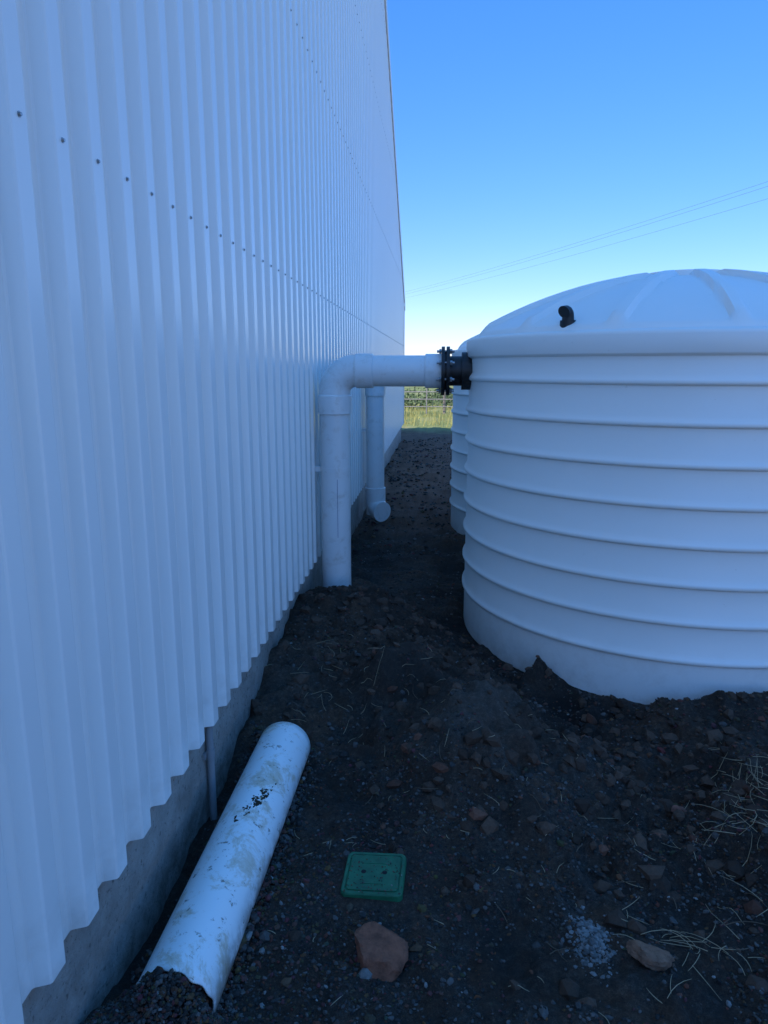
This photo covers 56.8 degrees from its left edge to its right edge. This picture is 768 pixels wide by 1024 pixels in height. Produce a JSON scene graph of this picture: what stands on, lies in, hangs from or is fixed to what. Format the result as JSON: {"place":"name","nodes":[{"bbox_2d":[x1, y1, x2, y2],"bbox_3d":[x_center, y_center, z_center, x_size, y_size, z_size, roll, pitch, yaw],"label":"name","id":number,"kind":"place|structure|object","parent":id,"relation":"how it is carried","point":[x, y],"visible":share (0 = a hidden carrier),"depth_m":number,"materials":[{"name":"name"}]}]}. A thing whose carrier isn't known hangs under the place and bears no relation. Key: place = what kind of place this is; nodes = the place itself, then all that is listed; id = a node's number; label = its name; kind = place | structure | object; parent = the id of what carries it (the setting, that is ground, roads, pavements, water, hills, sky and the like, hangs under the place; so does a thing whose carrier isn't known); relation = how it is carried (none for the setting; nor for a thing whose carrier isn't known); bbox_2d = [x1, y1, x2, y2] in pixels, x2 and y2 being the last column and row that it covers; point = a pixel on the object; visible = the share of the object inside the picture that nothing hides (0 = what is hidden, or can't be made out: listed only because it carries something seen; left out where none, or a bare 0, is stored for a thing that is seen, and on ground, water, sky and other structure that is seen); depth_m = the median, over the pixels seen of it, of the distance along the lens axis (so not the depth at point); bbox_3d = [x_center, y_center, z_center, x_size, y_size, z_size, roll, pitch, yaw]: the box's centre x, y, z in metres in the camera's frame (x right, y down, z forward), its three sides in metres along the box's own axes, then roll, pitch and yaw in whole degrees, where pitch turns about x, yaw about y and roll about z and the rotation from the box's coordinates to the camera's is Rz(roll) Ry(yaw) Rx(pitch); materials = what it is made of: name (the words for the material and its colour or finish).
{"place":"outdoors","nodes":[
{"label":"outdoors","id":0,"kind":"place"},
{"bbox_2d":[85,386,767,1023],"bbox_3d":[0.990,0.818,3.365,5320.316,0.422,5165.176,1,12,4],"label":"ground","id":1,"kind":"structure","parent":0,"point":[633,982],"depth_m":2.51,"materials":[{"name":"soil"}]},
{"bbox_2d":[80,966,230,1023],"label":"gravel heap","id":2,"kind":"object","parent":1,"relation":"on","point":[148,990],"visible":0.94,"depth_m":1.69,"materials":[{"name":"gravel"}]},
{"bbox_2d":[0,0,404,1023],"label":"metal shed","id":3,"kind":"structure","parent":1,"relation":"on","point":[202,288],"depth_m":1.97,"materials":[{"name":"paint"}]},
{"bbox_2d":[362,386,390,521],"bbox_3d":[0.257,-0.739,7.239,0.976,1.687,0.311,1,12,4],"label":"downpipe","id":4,"kind":"object","parent":3,"relation":"attached to","point":[378,507],"visible":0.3,"depth_m":7.24,"materials":[{"name":"white plastic"}]},
{"bbox_2d":[139,722,309,1012],"bbox_3d":[-0.466,1.094,2.322,0.210,0.250,1.213,1,12,6],"label":"loose pvc pipe","id":5,"kind":"object","parent":1,"relation":"on","point":[200,940],"visible":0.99,"depth_m":2.11,"materials":[{"name":"plastic"}]},
{"bbox_2d":[134,725,322,1023],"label":"gravel bank","id":6,"kind":"structure","parent":1,"relation":"on","point":[233,989],"depth_m":2.16,"materials":[{"name":"brown gravel"}]},
{"bbox_2d":[341,852,405,901],"bbox_3d":[-0.030,1.176,2.259,0.192,0.077,0.182,-1,14,7],"label":"valve box cover","id":7,"kind":"object","parent":1,"relation":"on","point":[369,878],"visible":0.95,"depth_m":2.23,"materials":[{"name":"green plastic"}]},
{"bbox_2d":[343,854,402,893],"bbox_3d":[-0.030,1.141,2.244,0.182,0.016,0.170,1,12,4],"label":"grit","id":8,"kind":"object","parent":7,"relation":"on","point":[374,876],"visible":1,"depth_m":2.22,"materials":[{"name":"stone"}]},
{"bbox_2d":[354,921,408,981],"bbox_3d":[0.004,1.244,1.985,0.162,0.126,0.162,-3,17,-27],"label":"rock","id":9,"kind":"object","parent":1,"relation":"on","point":[382,952],"visible":0.94,"depth_m":1.95,"materials":[{"name":"brown stone"}]},
{"bbox_2d":[404,387,445,413],"bbox_3d":[14.257,-3.756,23.709,44.003,1.300,0.116,1,12,4],"label":"wire fence","id":10,"kind":"object","parent":1,"relation":"on","point":[444,404],"visible":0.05,"depth_m":24.60,"materials":[{"name":"metal"}]},
{"bbox_2d":[404,387,452,409],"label":"shrubs","id":11,"kind":"object","parent":1,"relation":"on","point":[433,396],"visible":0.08,"depth_m":27.85,"materials":[{"name":"green plant"}]},
{"bbox_2d":[404,388,452,413],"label":"farm gate","id":12,"kind":"structure","parent":1,"relation":"on","point":[426,399],"depth_m":23.88,"materials":[{"name":"metal"}]},
{"bbox_2d":[449,335,477,534],"bbox_3d":[1.929,-0.899,7.139,2.512,2.172,2.512,1,12,4],"label":"water tank","id":13,"kind":"object","parent":1,"relation":"on","point":[458,447],"visible":0.11,"depth_m":6.91,"materials":[{"name":"white plastic"}]},
{"bbox_2d":[221,578,767,1023],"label":"soil clods","id":14,"kind":"object","parent":1,"relation":"on","point":[569,988],"visible":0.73,"depth_m":2.71,"materials":[{"name":"soil"}]},
{"bbox_2d":[264,634,767,1023],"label":"dry straw","id":15,"kind":"object","parent":1,"relation":"on","point":[757,780],"visible":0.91,"depth_m":2.37,"materials":[{"name":"beige plant"}]},
{"bbox_2d":[356,693,767,960],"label":"twigs","id":16,"kind":"object","parent":1,"relation":"on","point":[616,882],"visible":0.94,"depth_m":2.16,"materials":[{"name":"brown wood"}]},
{"bbox_2d":[561,903,626,986],"bbox_3d":[0.593,1.225,2.029,0.183,0.056,0.296,1,12,4],"label":"crushed concrete lump","id":17,"kind":"object","parent":1,"relation":"on","point":[594,945],"visible":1,"depth_m":2.02,"materials":[{"name":"stone"}]},
{"bbox_2d":[462,269,767,704],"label":"water tank","id":18,"kind":"object","parent":1,"relation":"on","point":[615,524],"visible":0.98,"depth_m":3.36,"materials":[{"name":"white plastic"}]},
{"bbox_2d":[315,346,471,587],"bbox_3d":[0.062,-0.175,4.463,1.016,1.684,0.290,1,12,4],"label":"downpipe","id":19,"kind":"object","parent":18,"relation":"attached to","point":[443,372],"visible":1,"depth_m":4.32,"materials":[{"name":"white plastic"}]},
{"bbox_2d":[626,940,674,970],"bbox_3d":[0.729,1.216,1.948,0.127,0.052,0.079,6,18,15],"label":"rock","id":20,"kind":"object","parent":1,"relation":"on","point":[651,957],"visible":1,"depth_m":1.93,"materials":[{"name":"beige stone"}]},
{"bbox_2d":[671,805,686,811],"bbox_3d":[1.096,1.106,2.615,0.072,0.035,0.043,13,22,37],"label":"rock","id":21,"kind":"object","parent":1,"relation":"on","point":[674,808],"visible":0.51,"depth_m":2.62,"materials":[{"name":"brown stone"}]},
{"bbox_2d":[404,402,452,426],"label":"grass","id":22,"kind":"structure","parent":0,"point":[416,413],"depth_m":22.66,"materials":[{"name":"plant"}]},
{"bbox_2d":[387,0,767,355],"label":"sky","id":23,"kind":"structure","parent":0,"point":[524,129],"materials":[{"name":"blue"}]},
{"bbox_2d":[406,185,767,297],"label":"power line","id":24,"kind":"object","parent":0,"point":[611,235],"visible":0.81,"depth_m":47.88,"materials":[{"name":"metal"}]}
]}

